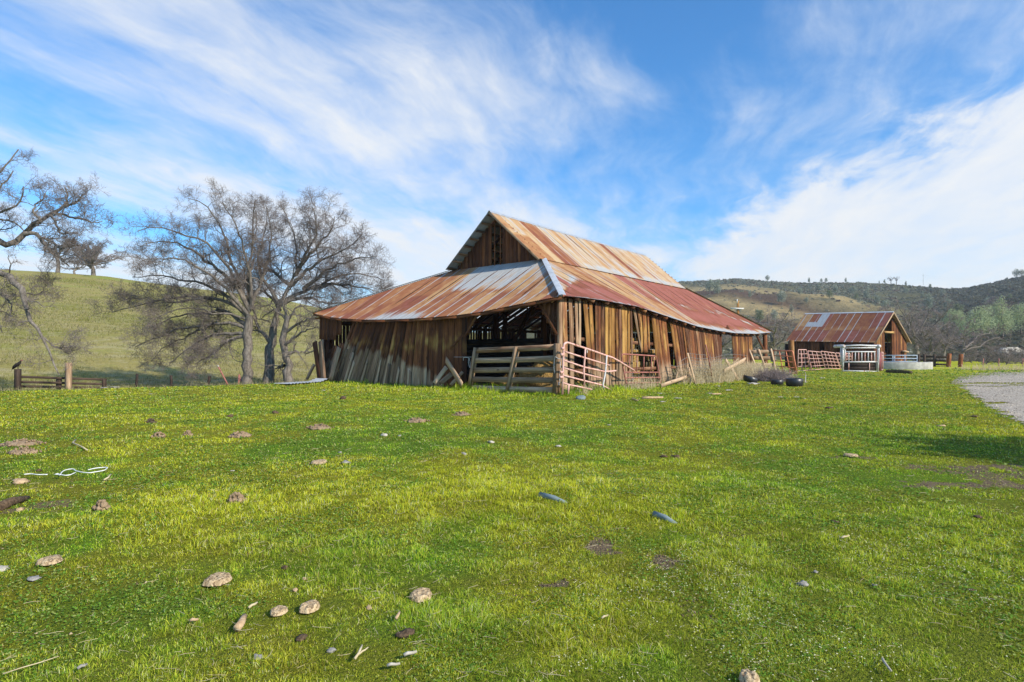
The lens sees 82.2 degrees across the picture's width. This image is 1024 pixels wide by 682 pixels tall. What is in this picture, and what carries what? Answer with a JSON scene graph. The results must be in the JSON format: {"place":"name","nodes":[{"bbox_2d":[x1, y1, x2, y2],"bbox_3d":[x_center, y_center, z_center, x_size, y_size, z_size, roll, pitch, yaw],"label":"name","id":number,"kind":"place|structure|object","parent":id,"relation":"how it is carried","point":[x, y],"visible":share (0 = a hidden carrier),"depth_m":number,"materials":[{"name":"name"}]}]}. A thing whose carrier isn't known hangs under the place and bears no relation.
{"place":"outdoors","nodes":[
{"label":"outdoors","id":0,"kind":"place"},
{"bbox_2d":[0,269,482,390],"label":"grassy hill","id":1,"kind":"structure","parent":0,"point":[116,360],"depth_m":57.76,"materials":[{"name":"green plant"}]},
{"bbox_2d":[30,234,73,272],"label":"bare oak","id":2,"kind":"object","parent":1,"relation":"on","point":[57,269],"visible":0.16,"depth_m":126.01,"materials":[{"name":"grey plant"}]},
{"bbox_2d":[41,254,108,273],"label":"bare oak","id":3,"kind":"object","parent":1,"relation":"on","point":[75,268],"visible":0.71,"depth_m":127.16,"materials":[{"name":"grey plant"}]},
{"bbox_2d":[58,237,140,274],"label":"bare oak","id":4,"kind":"object","parent":1,"relation":"on","point":[90,254],"visible":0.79,"depth_m":130.02,"materials":[{"name":"grey plant"}]},
{"bbox_2d":[0,366,1023,681],"bbox_3d":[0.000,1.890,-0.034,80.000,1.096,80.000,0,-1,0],"label":"ground","id":5,"kind":"structure","parent":0,"point":[432,583],"depth_m":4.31,"materials":[{"name":"green plant"}]},
{"bbox_2d":[0,495,30,511],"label":"log","id":6,"kind":"object","parent":5,"relation":"on","point":[7,503],"visible":0.94,"depth_m":5.33,"materials":[{"name":"brown wood"}]},
{"bbox_2d":[12,478,30,483],"bbox_3d":[-5.305,1.517,6.320,0.180,0.078,0.152,0,-1,0],"label":"stone","id":7,"kind":"object","parent":5,"relation":"on","point":[20,480],"visible":0.94,"depth_m":6.29,"materials":[{"name":"beige stone"}]},
{"bbox_2d":[0,438,46,446],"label":"soil mound","id":8,"kind":"object","parent":5,"relation":"on","point":[21,442],"visible":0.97,"depth_m":8.84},
{"bbox_2d":[6,446,41,454],"bbox_3d":[-6.806,1.550,8.162,0.399,0.170,0.290,0,-1,23],"label":"soil mound","id":9,"kind":"object","parent":5,"relation":"on","point":[25,450],"visible":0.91,"depth_m":8.11,"materials":[{"name":"brown soil"}]},
{"bbox_2d":[35,555,62,565],"bbox_3d":[-3.072,1.452,3.910,0.143,0.031,0.165,0,-1,0],"label":"dried dung","id":10,"kind":"object","parent":5,"relation":"on","point":[49,560],"visible":1,"depth_m":3.87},
{"bbox_2d":[14,369,106,390],"bbox_3d":[-23.318,2.103,30.428,0.394,1.390,3.953,-1,-1,36],"label":"board fence","id":11,"kind":"object","parent":5,"relation":"on","point":[18,376],"visible":0.77,"depth_m":29.93,"materials":[{"name":"brown wood"}]},
{"bbox_2d":[0,148,122,374],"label":"bare oak","id":12,"kind":"object","parent":5,"relation":"on","point":[66,240],"visible":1,"depth_m":26.92,"materials":[{"name":"grey plant"}]},
{"bbox_2d":[65,363,71,389],"bbox_3d":[-22.806,1.933,30.170,0.262,1.647,0.200,0,-1,0],"label":"fence post","id":13,"kind":"object","parent":5,"relation":"on","point":[68,377],"visible":0.63,"depth_m":30.08,"materials":[{"name":"brown wood"}]},
{"bbox_2d":[56,467,107,475],"bbox_3d":[-4.894,1.482,6.688,0.450,0.013,0.358,0,-1,-18],"label":"string","id":14,"kind":"object","parent":5,"relation":"on","point":[84,472],"visible":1,"depth_m":6.69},
{"bbox_2d":[92,499,110,510],"bbox_3d":[-3.667,1.484,5.238,0.142,0.142,0.120,1,-1,-36],"label":"soil mound","id":15,"kind":"object","parent":5,"relation":"on","point":[101,504],"visible":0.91,"depth_m":5.22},
{"bbox_2d":[84,177,295,384],"bbox_3d":[-18.958,-2.953,33.850,12.779,12.574,7.922,0,-1,0],"label":"bare oak","id":16,"kind":"object","parent":5,"relation":"on","point":[232,282],"visible":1,"depth_m":33.77,"materials":[{"name":"grey plant"}]},
{"bbox_2d":[202,572,231,586],"bbox_3d":[-1.791,1.444,3.575,0.150,0.034,0.190,0,-1,0],"label":"dried dung","id":17,"kind":"object","parent":5,"relation":"on","point":[218,579],"visible":1,"depth_m":3.53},
{"bbox_2d":[227,491,246,502],"bbox_3d":[-2.583,1.490,5.514,0.170,0.152,0.138,0,-1,0],"label":"soil mound","id":18,"kind":"object","parent":5,"relation":"on","point":[236,496],"visible":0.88,"depth_m":5.49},
{"bbox_2d":[233,613,246,631],"bbox_3d":[-1.377,1.431,2.991,0.045,0.045,0.147,0,-1,-8],"label":"stick","id":19,"kind":"object","parent":5,"relation":"on","point":[239,624],"visible":1,"depth_m":2.94,"materials":[{"name":"beige wood"}]},
{"bbox_2d":[228,431,251,437],"bbox_3d":[-4.566,1.593,9.853,0.390,0.178,0.321,0,-1,0],"label":"soil mound","id":20,"kind":"object","parent":5,"relation":"on","point":[236,434],"visible":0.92,"depth_m":9.76,"materials":[{"name":"brown soil"}]},
{"bbox_2d":[270,605,287,616],"bbox_3d":[-1.248,1.439,3.140,0.085,0.026,0.095,-1,-1,26],"label":"dried dung","id":21,"kind":"object","parent":5,"relation":"on","point":[278,608],"visible":1,"depth_m":3.12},
{"bbox_2d":[241,263,341,381],"bbox_3d":[-12.563,-0.800,34.157,6.472,8.005,5.312,0,-1,0],"label":"bare oak","id":22,"kind":"object","parent":5,"relation":"on","point":[289,364],"visible":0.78,"depth_m":33.31,"materials":[{"name":"grey plant"}]},
{"bbox_2d":[295,634,307,642],"bbox_3d":[-1.031,1.453,2.868,0.044,0.029,0.063,-1,-1,26],"label":"stone","id":23,"kind":"object","parent":5,"relation":"on","point":[300,638],"visible":1,"depth_m":2.86,"materials":[{"name":"brown stone"}]},
{"bbox_2d":[276,378,327,383],"bbox_3d":[-9.144,1.751,25.675,0.840,0.151,2.437,-1,-1,26],"label":"metal sheet","id":24,"kind":"object","parent":5,"relation":"on","point":[317,380],"visible":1,"depth_m":26.02,"materials":[{"name":"silver metal"}]},
{"bbox_2d":[299,600,319,613],"bbox_3d":[-1.103,1.438,3.192,0.111,0.031,0.136,0,-1,0],"label":"dried dung","id":25,"kind":"object","parent":5,"relation":"on","point":[309,606],"visible":1,"depth_m":3.16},
{"bbox_2d":[226,185,396,383],"bbox_3d":[-12.527,-2.914,35.108,12.306,12.602,6.123,0,-1,8],"label":"bare oak","id":26,"kind":"object","parent":5,"relation":"on","point":[269,372],"visible":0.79,"depth_m":34.43,"materials":[{"name":"grey plant"}]},
{"bbox_2d":[312,341,319,377],"bbox_3d":[-9.111,0.949,27.451,0.112,1.927,1.146,1,-1,-36],"label":"loose plank","id":27,"kind":"object","parent":5,"relation":"on","point":[316,352],"visible":0.91,"depth_m":27.49,"materials":[{"name":"brown wood"}]},
{"bbox_2d":[311,459,326,463],"bbox_3d":[-2.447,1.523,7.431,0.204,0.031,0.244,0,-1,0],"label":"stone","id":28,"kind":"object","parent":5,"relation":"on","point":[320,461],"visible":0.99,"depth_m":7.36,"materials":[{"name":"beige stone"}]},
{"bbox_2d":[305,423,333,429],"bbox_3d":[-3.534,1.586,10.765,0.527,0.156,0.402,0,-1,0],"label":"soil mound","id":29,"kind":"object","parent":5,"relation":"on","point":[319,426],"visible":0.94,"depth_m":10.69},
{"bbox_2d":[318,339,325,377],"bbox_3d":[-8.781,0.885,27.132,0.183,1.946,0.949,1,-1,-28],"label":"loose plank","id":30,"kind":"object","parent":5,"relation":"on","point":[322,359],"visible":0.91,"depth_m":27.12,"materials":[{"name":"brown wood"}]},
{"bbox_2d":[329,346,340,380],"bbox_3d":[-8.043,1.019,26.631,0.651,1.566,0.190,0,-1,5],"label":"loose plank","id":31,"kind":"object","parent":5,"relation":"on","point":[334,364],"visible":1,"depth_m":26.61,"materials":[{"name":"grey wood"}]},
{"bbox_2d":[395,628,414,638],"bbox_3d":[-0.528,1.451,2.908,0.096,0.041,0.071,1,-1,-30],"label":"stone","id":32,"kind":"object","parent":5,"relation":"on","point":[405,632],"visible":0.98,"depth_m":2.89,"materials":[{"name":"stone"}]},
{"bbox_2d":[404,417,429,422],"bbox_3d":[-1.941,1.612,11.837,0.420,0.153,0.412,1,-1,-42],"label":"soil mound","id":33,"kind":"object","parent":5,"relation":"on","point":[414,420],"visible":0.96,"depth_m":11.75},
{"bbox_2d":[409,587,431,601],"bbox_3d":[-0.521,1.440,3.345,0.127,0.032,0.163,0,-1,0],"label":"dried dung","id":34,"kind":"object","parent":5,"relation":"on","point":[420,594],"visible":1,"depth_m":3.31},
{"bbox_2d":[433,366,447,383],"bbox_3d":[-2.716,1.285,22.216,0.590,0.712,0.106,0,-1,-1],"label":"loose plank","id":35,"kind":"object","parent":5,"relation":"on","point":[440,374],"visible":1,"depth_m":22.20,"materials":[{"name":"brown wood"}]},
{"bbox_2d":[439,372,452,383],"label":"loose plank","id":36,"kind":"object","parent":5,"relation":"on","point":[447,377],"visible":0.96,"depth_m":22.11,"materials":[{"name":"grey wood"}]},
{"bbox_2d":[445,357,462,386],"bbox_3d":[-2.150,1.137,21.675,0.034,1.107,1.438,1,-1,-32],"label":"loose plank","id":37,"kind":"object","parent":5,"relation":"on","point":[454,372],"visible":0.98,"depth_m":21.66,"materials":[{"name":"brown wood"}]},
{"bbox_2d":[491,373,519,386],"bbox_3d":[0.439,1.585,23.385,2.694,0.809,2.958,0,-1,0],"label":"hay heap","id":38,"kind":"object","parent":5,"relation":"on","point":[503,383],"visible":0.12,"depth_m":22.43,"materials":[{"name":"beige plant"}]},
{"bbox_2d":[1,406,1023,651],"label":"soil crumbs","id":39,"kind":"object","parent":5,"relation":"on","point":[593,540],"visible":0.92,"depth_m":4.51,"materials":[{"name":"soil"}]},
{"bbox_2d":[467,343,560,394],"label":"plank gate","id":40,"kind":"structure","parent":5,"relation":"on","point":[511,370],"depth_m":20.00,"materials":[{"name":"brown wood"}]},
{"bbox_2d":[313,210,771,394],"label":"barn","id":41,"kind":"structure","parent":5,"relation":"on","point":[501,267],"depth_m":25.80,"materials":[{"name":"wood"}]},
{"bbox_2d":[538,492,567,502],"bbox_3d":[0.379,1.443,5.344,0.306,0.093,0.054,-1,-1,36],"label":"pipe stub","id":42,"kind":"object","parent":5,"relation":"on","point":[549,496],"visible":0.74,"depth_m":5.34,"materials":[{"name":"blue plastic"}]},
{"bbox_2d":[519,361,587,388],"bbox_3d":[1.534,1.175,22.098,2.932,1.145,2.855,0,-1,0],"label":"hay heap","id":43,"kind":"object","parent":5,"relation":"on","point":[550,364],"visible":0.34,"depth_m":21.32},
{"bbox_2d":[559,342,634,393],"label":"tube gate","id":44,"kind":"structure","parent":5,"relation":"on","point":[562,354],"depth_m":19.14,"materials":[{"name":"metal"}]},
{"bbox_2d":[618,373,640,384],"bbox_3d":[4.769,1.601,24.749,1.012,0.516,1.176,-1,-1,36],"label":"hay bale","id":45,"kind":"object","parent":5,"relation":"on","point":[636,374],"visible":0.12,"depth_m":24.62},
{"bbox_2d":[630,361,640,371],"bbox_3d":[4.754,1.103,24.899,1.013,0.515,1.165,-1,-1,41],"label":"hay bale","id":46,"kind":"object","parent":45,"relation":"on","point":[634,363],"visible":0.14,"depth_m":24.73},
{"bbox_2d":[627,349,638,360],"bbox_3d":[4.740,0.606,25.049,1.012,0.515,1.163,-1,-1,42],"label":"hay bale","id":47,"kind":"object","parent":46,"relation":"on","point":[636,351],"visible":0.2,"depth_m":24.82},
{"bbox_2d":[621,353,660,385],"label":"tube gate","id":48,"kind":"structure","parent":5,"relation":"on","point":[624,372],"depth_m":22.41,"materials":[{"name":"pink metal"}]},
{"bbox_2d":[640,373,655,381],"bbox_3d":[5.813,1.630,26.359,1.019,0.515,1.158,-1,-1,41],"label":"hay bale","id":49,"kind":"object","parent":5,"relation":"on","point":[649,374],"visible":0.08,"depth_m":25.92},
{"bbox_2d":[640,361,653,371],"bbox_3d":[5.731,1.131,26.421,1.012,0.515,1.168,-1,-1,38],"label":"hay bale","id":50,"kind":"object","parent":49,"relation":"on","point":[647,363],"visible":0.24,"depth_m":25.95},
{"bbox_2d":[637,349,655,360],"bbox_3d":[5.809,0.630,26.368,1.012,0.515,1.155,-1,-1,38],"label":"hay bale","id":51,"kind":"object","parent":50,"relation":"on","point":[650,352],"visible":0.45,"depth_m":25.84},
{"bbox_2d":[652,511,676,523],"bbox_3d":[1.258,1.463,4.821,0.049,0.094,0.218,1,-1,-44],"label":"pipe stub","id":52,"kind":"object","parent":5,"relation":"on","point":[661,516],"visible":0.87,"depth_m":4.82,"materials":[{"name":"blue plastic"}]},
{"bbox_2d":[661,375,691,386],"bbox_3d":[6.900,1.614,24.404,0.041,0.435,3.718,-1,-1,35],"label":"loose plank","id":53,"kind":"object","parent":5,"relation":"on","point":[674,381],"visible":0.83,"depth_m":24.02,"materials":[{"name":"brown wood"}]},
{"bbox_2d":[575,358,796,394],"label":"dry grass","id":54,"kind":"structure","parent":5,"relation":"on","point":[702,377],"depth_m":27.02,"materials":[{"name":"beige plant"}]},
{"bbox_2d":[723,357,745,374],"bbox_3d":[11.082,1.246,29.209,0.179,0.846,3.724,-1,-1,36],"label":"loose plank","id":55,"kind":"object","parent":54,"relation":"on","point":[743,359],"visible":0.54,"depth_m":29.36,"materials":[{"name":"brown wood"}]},
{"bbox_2d":[686,353,695,383],"bbox_3d":[7.670,1.188,25.123,0.048,1.364,0.805,-1,-1,43],"label":"loose plank","id":56,"kind":"object","parent":5,"relation":"on","point":[690,365],"visible":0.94,"depth_m":25.10,"materials":[{"name":"brown wood"}]},
{"bbox_2d":[671,344,746,375],"bbox_3d":[9.392,0.895,27.250,0.069,1.454,9.792,-1,-1,39],"label":"bush","id":57,"kind":"object","parent":5,"relation":"on","point":[699,361],"visible":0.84,"depth_m":26.54,"materials":[{"name":"brown plant"}]},
{"bbox_2d":[739,669,759,681],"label":"rock","id":58,"kind":"object","parent":5,"relation":"on","point":[746,675],"visible":1,"depth_m":2.47,"materials":[{"name":"beige stone"}]},
{"bbox_2d":[743,375,757,382],"bbox_3d":[10.438,1.687,25.694,0.590,0.395,0.585,0,-1,0],"label":"rubber tub","id":59,"kind":"object","parent":5,"relation":"on","point":[749,379],"visible":0.91,"depth_m":25.46,"materials":[{"name":"black rubber"}]},
{"bbox_2d":[749,348,775,369],"bbox_3d":[14.708,1.242,34.453,1.700,1.613,0.090,0,-1,0],"label":"pallet fence","id":60,"kind":"object","parent":5,"relation":"on","point":[760,353],"visible":0.7,"depth_m":34.47,"materials":[{"name":"brown wood"}]},
{"bbox_2d":[533,523,1023,681],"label":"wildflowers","id":61,"kind":"object","parent":5,"relation":"on","point":[777,608],"visible":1,"depth_m":3.31,"materials":[{"name":"yellow plant"}]},
{"bbox_2d":[747,364,811,381],"bbox_3d":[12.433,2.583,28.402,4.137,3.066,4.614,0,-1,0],"label":"dead bush","id":62,"kind":"object","parent":5,"relation":"on","point":[769,375],"visible":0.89,"depth_m":27.82,"materials":[{"name":"grey plant"}]},
{"bbox_2d":[786,378,802,385],"bbox_3d":[11.621,1.696,24.133,0.663,0.320,0.658,0,-1,0],"label":"rubber tub","id":63,"kind":"object","parent":5,"relation":"on","point":[794,381],"visible":0.98,"depth_m":23.88,"materials":[{"name":"black rubber"}]},
{"bbox_2d":[0,441,1023,681],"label":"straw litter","id":64,"kind":"object","parent":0,"point":[504,580],"visible":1,"depth_m":3.31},
{"bbox_2d":[0,0,1023,332],"label":"sky","id":65,"kind":"structure","parent":0,"point":[869,141],"materials":[{"name":"blue"}]},
{"bbox_2d":[518,279,1023,360],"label":"brush hillside","id":66,"kind":"structure","parent":0,"point":[795,300],"depth_m":250.02,"materials":[{"name":"plant"}]},
{"bbox_2d":[705,279,715,291],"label":"foothill pine","id":67,"kind":"object","parent":66,"relation":"on","point":[709,286],"visible":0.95,"depth_m":274.03,"materials":[{"name":"green plant"}]},
{"bbox_2d":[713,280,720,296],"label":"foothill pine","id":68,"kind":"object","parent":66,"relation":"on","point":[718,289],"visible":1,"depth_m":266.48,"materials":[{"name":"green plant"}]},
{"bbox_2d":[754,309,765,322],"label":"foothill pine","id":69,"kind":"object","parent":66,"relation":"on","point":[759,315],"visible":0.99,"depth_m":205.74,"materials":[{"name":"plant"}]},
{"bbox_2d":[776,290,785,302],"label":"foothill pine","id":70,"kind":"object","parent":66,"relation":"on","point":[779,295],"visible":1,"depth_m":246.69,"materials":[{"name":"green plant"}]},
{"bbox_2d":[635,275,1023,360],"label":"chaparral","id":71,"kind":"object","parent":66,"relation":"on","point":[1017,295],"visible":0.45,"depth_m":302.57,"materials":[{"name":"green plant"}]},
{"bbox_2d":[924,293,934,312],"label":"foothill pine","id":72,"kind":"object","parent":66,"relation":"on","point":[929,298],"visible":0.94,"depth_m":223.68,"materials":[{"name":"green plant"}]},
{"bbox_2d":[940,309,966,324],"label":"willow tree","id":73,"kind":"object","parent":66,"relation":"on","point":[949,317],"visible":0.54,"depth_m":150.30,"materials":[{"name":"green plant"}]},
{"bbox_2d":[955,310,967,335],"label":"willow tree","id":74,"kind":"object","parent":66,"relation":"on","point":[960,313],"visible":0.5,"depth_m":129.77,"materials":[{"name":"green plant"}]},
{"bbox_2d":[952,325,994,353],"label":"bare tree","id":75,"kind":"object","parent":66,"relation":"on","point":[971,340],"visible":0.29,"depth_m":99.24,"materials":[{"name":"grey plant"}]},
{"bbox_2d":[961,306,1001,341],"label":"willow tree","id":76,"kind":"object","parent":66,"relation":"on","point":[981,322],"visible":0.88,"depth_m":121.89,"materials":[{"name":"green plant"}]},
{"bbox_2d":[979,304,999,331],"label":"willow tree","id":77,"kind":"object","parent":66,"relation":"on","point":[991,309],"visible":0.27,"depth_m":140.11,"materials":[{"name":"green plant"}]},
{"bbox_2d":[987,295,1015,335],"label":"willow tree","id":78,"kind":"object","parent":66,"relation":"on","point":[1001,315],"visible":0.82,"depth_m":123.90,"materials":[{"name":"green plant"}]},
{"bbox_2d":[984,301,1022,331],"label":"bare tree","id":79,"kind":"object","parent":66,"relation":"on","point":[1003,310],"visible":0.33,"depth_m":136.05,"materials":[{"name":"grey plant"}]},
{"bbox_2d":[999,301,1023,333],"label":"willow tree","id":80,"kind":"object","parent":66,"relation":"on","point":[1018,318],"visible":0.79,"depth_m":128.00,"materials":[{"name":"green plant"}]},
{"bbox_2d":[672,360,1023,377],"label":"meadow","id":81,"kind":"structure","parent":0,"point":[954,364],"depth_m":44.44,"materials":[{"name":"green plant"}]},
{"bbox_2d":[722,334,731,349],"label":"bare tree","id":82,"kind":"object","parent":81,"relation":"on","point":[724,343],"visible":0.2,"depth_m":91.01,"materials":[{"name":"grey plant"}]},
{"bbox_2d":[722,320,780,349],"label":"bare tree","id":83,"kind":"object","parent":81,"relation":"on","point":[755,341],"visible":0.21,"depth_m":77.25,"materials":[{"name":"grey plant"}]},
{"bbox_2d":[759,304,798,361],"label":"bare tree","id":84,"kind":"object","parent":81,"relation":"on","point":[779,333],"visible":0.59,"depth_m":83.27,"materials":[{"name":"grey plant"}]},
{"bbox_2d":[772,350,797,373],"bbox_3d":[17.519,1.338,37.730,0.321,1.543,1.796,0,-1,-23],"label":"corral panel","id":85,"kind":"object","parent":81,"relation":"on","point":[787,361],"visible":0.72,"depth_m":37.46,"materials":[{"name":"red paint"}]},
{"bbox_2d":[789,340,795,372],"bbox_3d":[18.939,1.061,39.615,0.424,2.245,0.340,0,-1,0],"label":"fence post","id":86,"kind":"object","parent":81,"relation":"on","point":[791,347],"visible":0.61,"depth_m":39.49,"materials":[{"name":"brown wood"}]},
{"bbox_2d":[797,349,809,370],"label":"corral panel","id":87,"kind":"object","parent":81,"relation":"on","point":[801,362],"visible":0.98,"depth_m":43.35,"materials":[{"name":"pink paint"}]},
{"bbox_2d":[807,351,824,369],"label":"corral panel","id":88,"kind":"object","parent":81,"relation":"on","point":[813,358],"visible":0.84,"depth_m":44.67,"materials":[{"name":"pink paint"}]},
{"bbox_2d":[821,351,839,368],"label":"corral panel","id":89,"kind":"object","parent":81,"relation":"on","point":[830,360],"visible":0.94,"depth_m":46.95,"materials":[{"name":"pink paint"}]},
{"bbox_2d":[785,311,911,367],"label":"barn","id":90,"kind":"structure","parent":81,"relation":"on","point":[819,332],"depth_m":51.31,"materials":[{"name":"wood"}]},
{"bbox_2d":[833,345,882,371],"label":"cattle chute","id":91,"kind":"object","parent":81,"relation":"on","point":[855,365],"visible":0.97,"depth_m":41.58,"materials":[{"name":"white paint"}]},
{"bbox_2d":[885,370,912,373],"bbox_3d":[25.424,2.005,38.580,0.260,0.254,2.182,0,-1,-4],"label":"log","id":92,"kind":"object","parent":81,"relation":"on","point":[901,371],"visible":0.89,"depth_m":38.27,"materials":[{"name":"wood"}]},
{"bbox_2d":[883,355,917,361],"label":"pipe railing","id":93,"kind":"object","parent":81,"relation":"on","point":[904,358],"visible":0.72,"depth_m":47.55,"materials":[{"name":"grey metal"}]},
{"bbox_2d":[865,304,942,344],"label":"bare tree","id":94,"kind":"object","parent":81,"relation":"on","point":[886,309],"visible":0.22,"depth_m":92.32,"materials":[{"name":"grey plant"}]},
{"bbox_2d":[876,362,932,369],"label":"water trough","id":95,"kind":"object","parent":81,"relation":"on","point":[909,365],"visible":0.56,"depth_m":46.74,"materials":[{"name":"metal"}]},
{"bbox_2d":[915,354,946,366],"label":"rail fence","id":96,"kind":"object","parent":81,"relation":"on","point":[934,357],"visible":0.52,"depth_m":55.71,"materials":[{"name":"brown wood"}]},
{"bbox_2d":[907,324,955,361],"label":"bare tree","id":97,"kind":"object","parent":81,"relation":"on","point":[930,344],"visible":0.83,"depth_m":77.69,"materials":[{"name":"grey wood"}]},
{"bbox_2d":[908,345,957,361],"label":"bare shrub","id":98,"kind":"object","parent":81,"relation":"on","point":[927,354],"visible":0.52,"depth_m":71.53,"materials":[{"name":"grey plant"}]},
{"bbox_2d":[895,292,975,360],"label":"bare tree","id":99,"kind":"object","parent":81,"relation":"on","point":[909,325],"visible":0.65,"depth_m":82.75,"materials":[{"name":"grey wood"}]},
{"bbox_2d":[946,353,951,366],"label":"fence post","id":100,"kind":"object","parent":81,"relation":"on","point":[948,359],"visible":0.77,"depth_m":53.87,"materials":[{"name":"brown wood"}]},
{"bbox_2d":[907,315,994,359],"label":"bare tree","id":101,"kind":"object","parent":81,"relation":"on","point":[944,346],"visible":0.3,"depth_m":89.72,"materials":[{"name":"grey wood"}]},
{"bbox_2d":[937,343,996,362],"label":"bare shrub","id":102,"kind":"object","parent":81,"relation":"on","point":[974,357],"visible":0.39,"depth_m":73.86,"materials":[{"name":"grey wood"}]},
{"bbox_2d":[928,318,1012,359],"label":"bare tree","id":103,"kind":"object","parent":81,"relation":"on","point":[974,346],"visible":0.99,"depth_m":62.05,"materials":[{"name":"grey plant"}]},
{"bbox_2d":[939,363,1023,370],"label":"dry grass","id":104,"kind":"structure","parent":81,"relation":"on","point":[988,367],"depth_m":45.98,"materials":[{"name":"beige plant"}]},
{"bbox_2d":[954,341,1023,364],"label":"bare shrub","id":105,"kind":"object","parent":81,"relation":"on","point":[986,355],"visible":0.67,"depth_m":65.68,"materials":[{"name":"grey wood"}]},
{"bbox_2d":[969,341,1023,364],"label":"bare shrub","id":106,"kind":"object","parent":81,"relation":"on","point":[1008,361],"visible":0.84,"depth_m":63.84,"materials":[{"name":"grey plant"}]},
{"bbox_2d":[993,344,1023,363],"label":"bare shrub","id":107,"kind":"object","parent":81,"relation":"on","point":[1015,352],"visible":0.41,"depth_m":67.37,"materials":[{"name":"grey wood"}]},
{"bbox_2d":[950,371,1023,424],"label":"gravel road","id":108,"kind":"structure","parent":0,"point":[1020,394],"depth_m":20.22,"materials":[{"name":"grey gravel"}]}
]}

